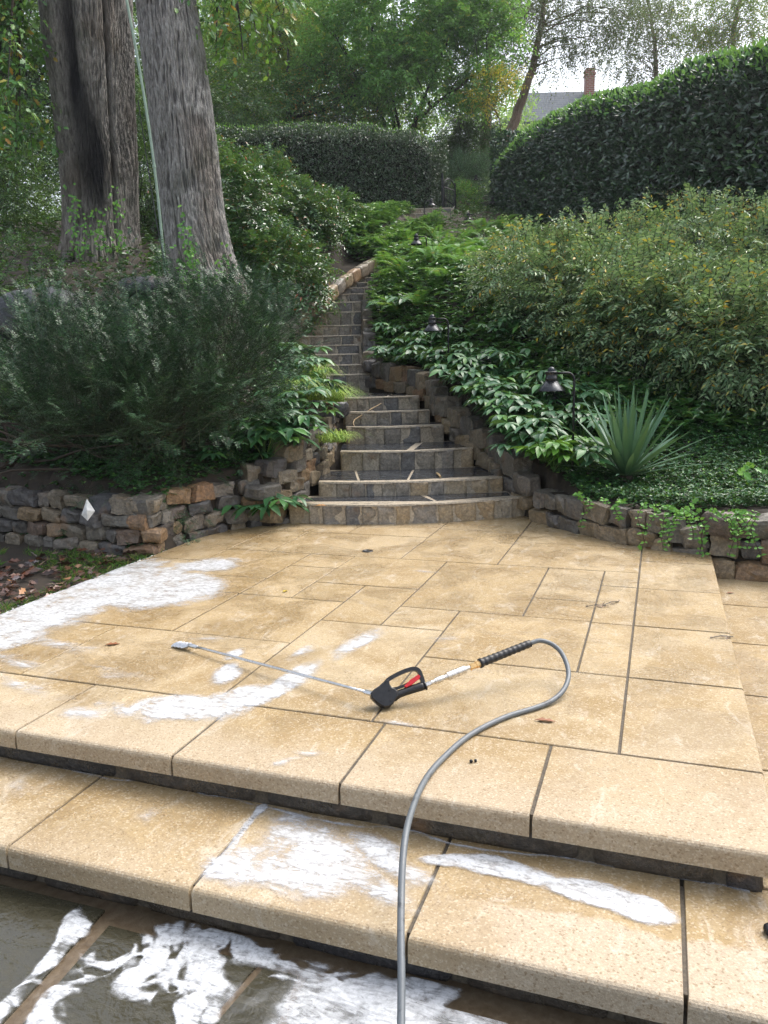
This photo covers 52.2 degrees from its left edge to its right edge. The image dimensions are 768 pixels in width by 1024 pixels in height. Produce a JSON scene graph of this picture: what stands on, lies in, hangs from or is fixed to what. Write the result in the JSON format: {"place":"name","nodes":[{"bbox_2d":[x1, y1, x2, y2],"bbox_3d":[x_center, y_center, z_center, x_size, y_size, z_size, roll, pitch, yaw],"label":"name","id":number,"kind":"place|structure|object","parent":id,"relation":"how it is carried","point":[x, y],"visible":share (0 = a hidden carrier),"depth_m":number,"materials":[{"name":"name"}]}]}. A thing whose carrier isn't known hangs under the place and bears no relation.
{"place":"outdoors","nodes":[
{"label":"outdoors","id":0,"kind":"place"},
{"bbox_2d":[0,884,477,1023],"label":"terrace floor","id":1,"kind":"structure","parent":0,"point":[31,923],"depth_m":2.22,"materials":[{"name":"stone"}]},
{"bbox_2d":[0,910,457,1023],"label":"soap foam","id":2,"kind":"object","parent":1,"relation":"on","point":[157,954],"visible":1,"depth_m":2.23,"materials":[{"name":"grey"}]},
{"bbox_2d":[0,875,627,1023],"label":"terrace joints","id":3,"kind":"object","parent":1,"relation":"on","point":[479,1004],"visible":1,"depth_m":2.25,"materials":[{"name":"concrete"}]},
{"bbox_2d":[278,976,489,1023],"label":"soap foam","id":4,"kind":"object","parent":1,"relation":"on","point":[340,987],"visible":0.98,"depth_m":2.10,"materials":[{"name":"grey"}]},
{"bbox_2d":[0,211,767,614],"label":"ground","id":5,"kind":"structure","parent":0,"point":[552,479],"depth_m":7.25,"materials":[{"name":"soil"}]},
{"bbox_2d":[0,0,61,214],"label":"evergreen tree","id":6,"kind":"object","parent":5,"relation":"on","point":[41,84],"visible":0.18,"depth_m":20.14,"materials":[{"name":"green plant"}]},
{"bbox_2d":[0,78,61,233],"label":"dark shrub","id":7,"kind":"object","parent":5,"relation":"on","point":[4,198],"visible":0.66,"depth_m":13.56,"materials":[{"name":"green plant"}]},
{"bbox_2d":[0,226,80,292],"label":"dark shrub","id":8,"kind":"object","parent":5,"relation":"on","point":[11,242],"visible":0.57,"depth_m":9.68,"materials":[{"name":"green plant"}]},
{"bbox_2d":[0,286,86,343],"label":"boulder","id":9,"kind":"object","parent":5,"relation":"on","point":[3,305],"visible":0.27,"depth_m":8.39,"materials":[{"name":"stone"}]},
{"bbox_2d":[0,547,136,612],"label":"leaf litter","id":10,"kind":"object","parent":5,"relation":"on","point":[6,590],"visible":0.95,"depth_m":5.62,"materials":[{"name":"plant"}]},
{"bbox_2d":[0,0,143,263],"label":"forked tree","id":11,"kind":"object","parent":5,"relation":"on","point":[88,50],"visible":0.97,"depth_m":10.87,"materials":[{"name":"brown plant"}]},
{"bbox_2d":[0,545,166,614],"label":"lawn grass","id":12,"kind":"structure","parent":5,"relation":"on","point":[54,562],"depth_m":5.86,"materials":[{"name":"plant"}]},
{"bbox_2d":[47,67,225,232],"bbox_3d":[-4.198,-6.149,13.677,2.418,3.354,3.232,4,12,29],"label":"dark shrub","id":13,"kind":"object","parent":5,"relation":"on","point":[143,211],"visible":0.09,"depth_m":13.40,"materials":[{"name":"green plant"}]},
{"bbox_2d":[0,462,289,555],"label":"retaining wall","id":14,"kind":"structure","parent":5,"relation":"on","point":[36,515],"depth_m":6.50,"materials":[{"name":"stone"}]},
{"bbox_2d":[118,276,181,298],"bbox_3d":[-2.815,-2.701,9.433,0.702,0.247,0.636,-2,11,0],"label":"boulder","id":15,"kind":"object","parent":5,"relation":"on","point":[151,281],"visible":0.33,"depth_m":9.16,"materials":[{"name":"stone"}]},
{"bbox_2d":[125,0,165,276],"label":"pole","id":16,"kind":"object","parent":15,"relation":"on","point":[147,115],"visible":0.9,"depth_m":9.20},
{"bbox_2d":[0,320,306,547],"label":"creeper","id":17,"kind":"object","parent":5,"relation":"on","point":[91,467],"visible":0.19,"depth_m":6.83,"materials":[{"name":"green plant"}]},
{"bbox_2d":[0,228,331,544],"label":"yew bush","id":18,"kind":"object","parent":5,"relation":"on","point":[148,361],"visible":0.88,"depth_m":6.51,"materials":[{"name":"green plant"}]},
{"bbox_2d":[133,1,293,210],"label":"evergreen tree","id":19,"kind":"object","parent":5,"relation":"on","point":[221,109],"visible":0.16,"depth_m":21.92,"materials":[{"name":"green plant"}]},
{"bbox_2d":[135,0,321,316],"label":"leaning tree","id":20,"kind":"object","parent":5,"relation":"on","point":[179,97],"visible":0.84,"depth_m":9.44,"materials":[{"name":"grey plant"}]},
{"bbox_2d":[143,134,315,221],"bbox_3d":[-2.946,-6.288,15.573,2.508,2.223,3.646,8,14,41],"label":"arching shrub","id":21,"kind":"object","parent":5,"relation":"on","point":[277,161],"visible":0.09,"depth_m":15.53,"materials":[{"name":"green plant"}]},
{"bbox_2d":[195,445,275,461],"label":"hellebore","id":22,"kind":"object","parent":5,"relation":"on","point":[216,454],"visible":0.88,"depth_m":6.97,"materials":[{"name":"green plant"}]},
{"bbox_2d":[205,417,281,454],"bbox_3d":[-1.202,-0.677,7.209,0.763,0.376,0.786,4,12,27],"label":"hellebore","id":23,"kind":"object","parent":5,"relation":"on","point":[252,439],"visible":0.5,"depth_m":6.96,"materials":[{"name":"green plant"}]},
{"bbox_2d":[140,146,350,341],"bbox_3d":[-2.233,-4.304,12.852,3.332,3.290,2.294,3,12,23],"label":"arching shrub","id":24,"kind":"object","parent":5,"relation":"on","point":[268,240],"visible":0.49,"depth_m":12.38,"materials":[{"name":"green plant"}]},
{"bbox_2d":[213,493,313,520],"bbox_3d":[-1.034,0.002,7.055,0.744,0.353,0.838,3,11,21],"label":"hellebore","id":25,"kind":"object","parent":5,"relation":"on","point":[274,506],"visible":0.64,"depth_m":6.85,"materials":[{"name":"green plant"}]},
{"bbox_2d":[196,0,336,121],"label":"slender tree","id":26,"kind":"object","parent":5,"relation":"on","point":[286,41],"visible":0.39,"depth_m":25.12,"materials":[{"name":"green plant"}]},
{"bbox_2d":[0,0,544,215],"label":"woods","id":27,"kind":"object","parent":5,"relation":"on","point":[508,113],"visible":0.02,"depth_m":42.01,"materials":[{"name":"green plant"}]},
{"bbox_2d":[231,424,319,458],"bbox_3d":[-0.988,-0.614,7.143,0.828,0.393,0.752,-2,11,0],"label":"hellebore","id":28,"kind":"object","parent":5,"relation":"on","point":[284,435],"visible":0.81,"depth_m":6.93,"materials":[{"name":"green plant"}]},
{"bbox_2d":[141,200,414,366],"bbox_3d":[-1.126,-4.784,14.768,4.094,4.177,11.475,-2,11,0],"label":"bank cover","id":29,"kind":"object","parent":5,"relation":"on","point":[400,206],"visible":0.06,"depth_m":14.19,"materials":[{"name":"green plant"}]},
{"bbox_2d":[243,377,338,525],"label":"retaining wall","id":30,"kind":"structure","parent":5,"relation":"on","point":[301,467],"depth_m":7.28,"materials":[{"name":"stone"}]},
{"bbox_2d":[249,414,334,441],"bbox_3d":[-0.868,-0.744,7.407,0.873,0.379,0.774,-2,11,0],"label":"hellebore","id":31,"kind":"object","parent":5,"relation":"on","point":[315,424],"visible":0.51,"depth_m":7.23,"materials":[{"name":"green plant"}]},
{"bbox_2d":[254,386,330,409],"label":"hellebore","id":32,"kind":"object","parent":5,"relation":"on","point":[314,390],"visible":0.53,"depth_m":7.84,"materials":[{"name":"green plant"}]},
{"bbox_2d":[260,397,344,418],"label":"hellebore","id":33,"kind":"object","parent":5,"relation":"on","point":[293,399],"visible":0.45,"depth_m":7.68,"materials":[{"name":"green plant"}]},
{"bbox_2d":[254,176,376,264],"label":"arching shrub","id":34,"kind":"object","parent":5,"relation":"on","point":[323,205],"visible":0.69,"depth_m":14.90,"materials":[{"name":"green plant"}]},
{"bbox_2d":[287,371,346,404],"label":"hellebore","id":35,"kind":"object","parent":5,"relation":"on","point":[315,375],"visible":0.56,"depth_m":8.38,"materials":[{"name":"green plant"}]},
{"bbox_2d":[210,41,439,144],"bbox_3d":[-2.122,-12.063,25.163,7.763,5.248,3.359,-2,11,0],"label":"evergreen tree","id":36,"kind":"object","parent":5,"relation":"on","point":[306,114],"visible":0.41,"depth_m":24.38,"materials":[{"name":"green plant"}]},
{"bbox_2d":[278,256,379,341],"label":"stone kerb","id":37,"kind":"structure","parent":5,"relation":"on","point":[360,271],"depth_m":13.82,"materials":[{"name":"stone"}]},
{"bbox_2d":[36,875,625,1021],"bbox_3d":[-0.283,0.872,4.464,4.990,0.090,4.040,2,11,19],"label":"step base","id":38,"kind":"object","parent":5,"relation":"on","point":[610,1015],"depth_m":2.20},
{"bbox_2d":[0,867,686,1023],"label":"step riser","id":39,"kind":"object","parent":38,"relation":"on","point":[496,989],"visible":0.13,"depth_m":2.30,"materials":[{"name":"stone"}]},
{"bbox_2d":[0,578,767,1023],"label":"step paving","id":40,"kind":"structure","parent":38,"relation":"on","point":[142,840],"depth_m":2.35,"materials":[{"name":"stone"}]},
{"bbox_2d":[203,804,425,902],"bbox_3d":[-0.180,1.106,2.500,0.795,0.004,0.475,2,11,19],"label":"soap foam","id":41,"kind":"object","parent":40,"relation":"on","point":[389,862],"visible":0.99,"depth_m":2.48,"materials":[{"name":"grey"}]},
{"bbox_2d":[12,780,687,1016],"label":"step joints","id":42,"kind":"object","parent":40,"relation":"on","point":[684,958],"visible":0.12,"depth_m":2.24,"materials":[{"name":"concrete"}]},
{"bbox_2d":[0,746,759,891],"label":"patio riser","id":43,"kind":"object","parent":40,"relation":"on","point":[681,871],"visible":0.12,"depth_m":2.62,"materials":[{"name":"stone"}]},
{"bbox_2d":[420,854,674,922],"bbox_3d":[0.480,1.113,2.372,0.818,0.004,0.164,4,12,26],"label":"soap foam","id":44,"kind":"object","parent":40,"relation":"on","point":[639,911],"visible":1,"depth_m":2.33,"materials":[{"name":"grey"}]},
{"bbox_2d":[102,766,762,891],"bbox_3d":[-0.052,0.690,4.955,3.970,0.234,4.310,2,11,19],"label":"patio base","id":45,"kind":"object","parent":38,"relation":"on","point":[584,853],"depth_m":2.68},
{"bbox_2d":[0,516,767,877],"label":"patio paving","id":46,"kind":"structure","parent":45,"relation":"on","point":[698,812],"depth_m":3.50,"materials":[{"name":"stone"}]},
{"bbox_2d":[0,558,234,648],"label":"soap foam","id":47,"kind":"object","parent":46,"relation":"on","point":[51,618],"visible":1,"depth_m":4.97,"materials":[{"name":"grey"}]},
{"bbox_2d":[120,634,375,720],"bbox_3d":[-0.526,0.738,3.696,1.645,0.004,0.754,-11,14,-40],"label":"soap foam","id":48,"kind":"object","parent":46,"relation":"on","point":[222,675],"visible":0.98,"depth_m":3.37,"materials":[{"name":"grey"}]},
{"bbox_2d":[171,641,480,707],"bbox_3d":[-0.396,0.691,3.560,1.642,0.155,0.358,3,12,23],"label":"pressure washer gun","id":49,"kind":"object","parent":46,"relation":"on","point":[384,694],"visible":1,"depth_m":3.28,"materials":[{"name":"black plastic"}]},
{"bbox_2d":[397,638,570,1023],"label":"pressure hose","id":50,"kind":"object","parent":46,"relation":"on","point":[491,659],"visible":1,"depth_m":2.61,"materials":[{"name":"grey rubber"}]},
{"bbox_2d":[215,120,449,210],"bbox_3d":[-2.395,-9.069,21.876,7.899,2.951,3.829,-5,11,-17],"label":"clipped hedge","id":51,"kind":"object","parent":5,"relation":"on","point":[368,166],"visible":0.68,"depth_m":20.75,"materials":[{"name":"green plant"}]},
{"bbox_2d":[0,204,763,436],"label":"woodland floor cover","id":52,"kind":"object","parent":5,"relation":"on","point":[53,224],"visible":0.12,"depth_m":11.35,"materials":[{"name":"green plant"}]},
{"bbox_2d":[363,344,407,363],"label":"hellebore","id":53,"kind":"object","parent":5,"relation":"on","point":[382,350],"visible":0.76,"depth_m":10.85,"materials":[{"name":"green plant"}]},
{"bbox_2d":[337,201,446,259],"bbox_3d":[0.300,-6.135,17.011,1.509,1.683,3.700,2,11,19],"label":"bend cover","id":54,"kind":"object","parent":5,"relation":"on","point":[433,219],"visible":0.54,"depth_m":16.32,"materials":[{"name":"green plant"}]},
{"bbox_2d":[288,208,524,524],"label":"garden steps","id":55,"kind":"structure","parent":5,"relation":"on","point":[398,457],"depth_m":8.20,"materials":[{"name":"stone"}]},
{"bbox_2d":[391,345,433,364],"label":"hellebore","id":56,"kind":"object","parent":5,"relation":"on","point":[409,349],"visible":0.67,"depth_m":10.30,"materials":[{"name":"green plant"}]},
{"bbox_2d":[284,0,542,138],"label":"spreading tree","id":57,"kind":"object","parent":5,"relation":"on","point":[417,49],"visible":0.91,"depth_m":23.51,"materials":[{"name":"green plant"}]},
{"bbox_2d":[388,330,440,350],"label":"hellebore","id":58,"kind":"object","parent":5,"relation":"on","point":[405,339],"visible":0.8,"depth_m":10.75,"materials":[{"name":"green plant"}]},
{"bbox_2d":[441,173,455,212],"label":"iron gate","id":59,"kind":"structure","parent":5,"relation":"on","point":[444,200],"depth_m":20.30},
{"bbox_2d":[419,353,478,370],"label":"hellebore","id":60,"kind":"object","parent":5,"relation":"on","point":[470,359],"visible":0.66,"depth_m":9.17,"materials":[{"name":"green plant"}]},
{"bbox_2d":[361,300,540,516],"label":"retaining wall","id":61,"kind":"structure","parent":5,"relation":"on","point":[459,422],"depth_m":8.98,"materials":[{"name":"stone"}]},
{"bbox_2d":[431,145,492,206],"bbox_3d":[2.788,-10.061,24.585,4.077,2.650,2.762,-2,11,0],"label":"mounded conifer","id":62,"kind":"object","parent":5,"relation":"on","point":[480,165],"visible":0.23,"depth_m":24.08,"materials":[{"name":"plant"}]},
{"bbox_2d":[421,92,508,205],"bbox_3d":[2.699,-11.949,26.356,3.822,4.221,2.675,-2,11,0],"label":"dark evergreen","id":63,"kind":"object","parent":5,"relation":"on","point":[470,134],"visible":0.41,"depth_m":25.79,"materials":[{"name":"green plant"}]},
{"bbox_2d":[447,176,490,211],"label":"white flowered shrub","id":64,"kind":"object","parent":5,"relation":"on","point":[460,187],"visible":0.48,"depth_m":22.07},
{"bbox_2d":[439,342,502,359],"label":"hellebore","id":65,"kind":"object","parent":5,"relation":"on","point":[470,350],"visible":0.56,"depth_m":9.33,"materials":[{"name":"green plant"}]},
{"bbox_2d":[439,369,506,385],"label":"hellebore","id":66,"kind":"object","parent":5,"relation":"on","point":[466,375],"visible":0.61,"depth_m":8.62,"materials":[{"name":"green plant"}]},
{"bbox_2d":[449,378,524,398],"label":"hellebore","id":67,"kind":"object","parent":5,"relation":"on","point":[456,388],"visible":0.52,"depth_m":8.17,"materials":[{"name":"green plant"}]},
{"bbox_2d":[452,61,535,144],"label":"yellowing shrub","id":68,"kind":"object","parent":5,"relation":"on","point":[502,81],"visible":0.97,"depth_m":23.07,"materials":[{"name":"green plant"}]},
{"bbox_2d":[473,316,529,344],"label":"hellebore","id":69,"kind":"object","parent":5,"relation":"on","point":[490,327],"visible":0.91,"depth_m":9.51,"materials":[{"name":"green plant"}]},
{"bbox_2d":[464,383,540,409],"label":"hellebore","id":70,"kind":"object","parent":5,"relation":"on","point":[495,390],"visible":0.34,"depth_m":7.93,"materials":[{"name":"green plant"}]},
{"bbox_2d":[463,393,545,414],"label":"hellebore","id":71,"kind":"object","parent":5,"relation":"on","point":[480,400],"visible":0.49,"depth_m":7.73,"materials":[{"name":"green plant"}]},
{"bbox_2d":[476,397,534,417],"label":"hellebore","id":72,"kind":"object","parent":5,"relation":"on","point":[508,402],"visible":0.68,"depth_m":7.57,"materials":[{"name":"green plant"}]},
{"bbox_2d":[478,348,542,373],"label":"hellebore","id":73,"kind":"object","parent":5,"relation":"on","point":[504,357],"visible":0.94,"depth_m":8.87,"materials":[{"name":"green plant"}]},
{"bbox_2d":[452,0,569,153],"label":"birch tree","id":74,"kind":"object","parent":5,"relation":"on","point":[534,12],"visible":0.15,"depth_m":26.52,"materials":[{"name":"green plant"}]},
{"bbox_2d":[479,404,557,432],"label":"hellebore","id":75,"kind":"object","parent":5,"relation":"on","point":[500,410],"visible":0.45,"depth_m":7.58,"materials":[{"name":"green plant"}]},
{"bbox_2d":[490,418,561,443],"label":"hellebore","id":76,"kind":"object","parent":5,"relation":"on","point":[506,425],"visible":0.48,"depth_m":7.11,"materials":[{"name":"green plant"}]},
{"bbox_2d":[486,415,569,442],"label":"hellebore","id":77,"kind":"object","parent":5,"relation":"on","point":[519,419],"visible":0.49,"depth_m":7.27,"materials":[{"name":"green plant"}]},
{"bbox_2d":[504,369,565,394],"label":"hellebore","id":78,"kind":"object","parent":5,"relation":"on","point":[540,377],"visible":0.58,"depth_m":8.30,"materials":[{"name":"green plant"}]},
{"bbox_2d":[451,214,619,356],"bbox_3d":[1.977,-2.807,9.951,2.186,2.029,2.763,-2,11,0],"label":"flecked shrub","id":79,"kind":"object","parent":5,"relation":"on","point":[499,270],"visible":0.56,"depth_m":9.68,"materials":[{"name":"green plant"}]},
{"bbox_2d":[504,418,568,441],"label":"hellebore","id":80,"kind":"object","parent":5,"relation":"on","point":[522,434],"visible":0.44,"depth_m":7.11,"materials":[{"name":"green plant"}]},
{"bbox_2d":[491,67,596,145],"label":"house","id":81,"kind":"structure","parent":5,"relation":"on","point":[559,101],"depth_m":53.52,"materials":[{"name":"stone"}]},
{"bbox_2d":[510,379,579,399],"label":"hellebore","id":82,"kind":"object","parent":5,"relation":"on","point":[565,383],"visible":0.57,"depth_m":8.05,"materials":[{"name":"green plant"}]},
{"bbox_2d":[538,367,574,478],"bbox_3d":[1.459,-0.713,6.758,0.289,1.062,0.228,-8,13,-32],"label":"path lamp","id":83,"kind":"object","parent":5,"relation":"on","point":[551,383],"visible":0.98,"depth_m":6.63,"materials":[{"name":"brown metal"}]},
{"bbox_2d":[508,441,606,471],"bbox_3d":[1.515,-0.473,6.798,0.656,0.317,0.782,8,14,41],"label":"hellebore","id":84,"kind":"object","parent":5,"relation":"on","point":[549,449],"visible":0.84,"depth_m":6.61,"materials":[{"name":"green plant"}]},
{"bbox_2d":[523,399,595,420],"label":"hellebore","id":85,"kind":"object","parent":5,"relation":"on","point":[552,412],"visible":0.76,"depth_m":7.61,"materials":[{"name":"green plant"}]},
{"bbox_2d":[520,434,605,466],"bbox_3d":[1.585,-0.520,6.942,0.791,0.326,0.780,-2,11,0],"label":"hellebore","id":86,"kind":"object","parent":5,"relation":"on","point":[598,439],"visible":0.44,"depth_m":6.85,"materials":[{"name":"green plant"}]},
{"bbox_2d":[365,238,767,439],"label":"understory","id":87,"kind":"object","parent":5,"relation":"on","point":[380,289],"visible":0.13,"depth_m":9.71,"materials":[{"name":"green plant"}]},
{"bbox_2d":[549,411,615,443],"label":"hellebore","id":88,"kind":"object","parent":5,"relation":"on","point":[584,418],"visible":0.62,"depth_m":7.46,"materials":[{"name":"green plant"}]},
{"bbox_2d":[482,0,707,142],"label":"birch tree","id":89,"kind":"object","parent":5,"relation":"on","point":[562,40],"visible":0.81,"depth_m":27.32,"materials":[{"name":"green plant"}]},
{"bbox_2d":[560,389,630,412],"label":"hellebore","id":90,"kind":"object","parent":5,"relation":"on","point":[598,398],"visible":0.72,"depth_m":7.83,"materials":[{"name":"green plant"}]},
{"bbox_2d":[491,197,706,367],"bbox_3d":[2.621,-2.704,9.675,2.958,2.291,2.537,-9,13,-34],"label":"flecked shrub","id":91,"kind":"object","parent":5,"relation":"on","point":[610,238],"visible":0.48,"depth_m":9.20,"materials":[{"name":"green plant"}]},
{"bbox_2d":[486,36,767,256],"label":"laurel hedge","id":92,"kind":"object","parent":5,"relation":"on","point":[701,122],"visible":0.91,"depth_m":14.49,"materials":[{"name":"green plant"}]},
{"bbox_2d":[497,382,767,520],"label":"creeper","id":93,"kind":"object","parent":5,"relation":"on","point":[686,475],"visible":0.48,"depth_m":6.63,"materials":[{"name":"green plant"}]},
{"bbox_2d":[484,426,568,460],"bbox_3d":[1.361,-0.596,7.066,0.690,0.349,0.787,-11,14,-40],"label":"hellebore","id":94,"kind":"object","parent":93,"relation":"on","point":[552,430],"visible":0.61,"depth_m":7.02,"materials":[{"name":"green plant"}]},
{"bbox_2d":[531,438,619,473],"bbox_3d":[1.616,-0.442,6.707,0.726,0.352,0.795,-2,11,0],"label":"hellebore","id":95,"kind":"object","parent":93,"relation":"on","point":[580,452],"visible":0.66,"depth_m":6.47,"materials":[{"name":"green plant"}]},
{"bbox_2d":[557,384,709,482],"bbox_3d":[2.042,-0.680,6.609,1.308,0.858,1.248,-2,11,0],"label":"yucca","id":96,"kind":"object","parent":5,"relation":"on","point":[630,441],"visible":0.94,"depth_m":6.51,"materials":[{"name":"green plant"}]},
{"bbox_2d":[528,488,767,581],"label":"retaining wall","id":97,"kind":"structure","parent":5,"relation":"on","point":[557,509],"depth_m":5.80,"materials":[{"name":"stone"}]},
{"bbox_2d":[573,491,766,556],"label":"trailing creeper","id":98,"kind":"object","parent":97,"relation":"on","point":[738,512],"visible":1,"depth_m":5.55,"materials":[{"name":"green plant"}]},
{"bbox_2d":[548,241,756,402],"bbox_3d":[2.951,-1.964,8.455,2.277,1.823,1.736,5,12,31],"label":"flecked shrub","id":99,"kind":"object","parent":5,"relation":"on","point":[657,282],"visible":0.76,"depth_m":8.19,"materials":[{"name":"green plant"}]},
{"bbox_2d":[577,0,727,91],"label":"birch tree","id":100,"kind":"object","parent":5,"relation":"on","point":[654,63],"visible":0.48,"depth_m":31.05,"materials":[{"name":"green plant"}]},
{"bbox_2d":[557,182,767,334],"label":"flecked shrub","id":101,"kind":"object","parent":5,"relation":"on","point":[692,208],"visible":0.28,"depth_m":9.47,"materials":[{"name":"green plant"}]},
{"bbox_2d":[640,188,767,390],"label":"flecked shrub","id":102,"kind":"object","parent":5,"relation":"on","point":[762,211],"visible":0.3,"depth_m":8.75,"materials":[{"name":"green plant"}]},
{"bbox_2d":[641,251,767,434],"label":"flecked shrub","id":103,"kind":"object","parent":5,"relation":"on","point":[743,380],"visible":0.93,"depth_m":7.51,"materials":[{"name":"green plant"}]},
{"bbox_2d":[654,0,767,64],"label":"birch tree","id":104,"kind":"object","parent":5,"relation":"on","point":[733,27],"visible":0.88,"depth_m":28.99,"materials":[{"name":"green plant"}]},
{"bbox_2d":[708,234,767,363],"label":"flecked shrub","id":105,"kind":"object","parent":5,"relation":"on","point":[761,258],"visible":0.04,"depth_m":8.71,"materials":[{"name":"green plant"}]},
{"bbox_2d":[0,0,767,214],"label":"sky","id":106,"kind":"structure","parent":0,"point":[574,84],"materials":[{"name":"white"}]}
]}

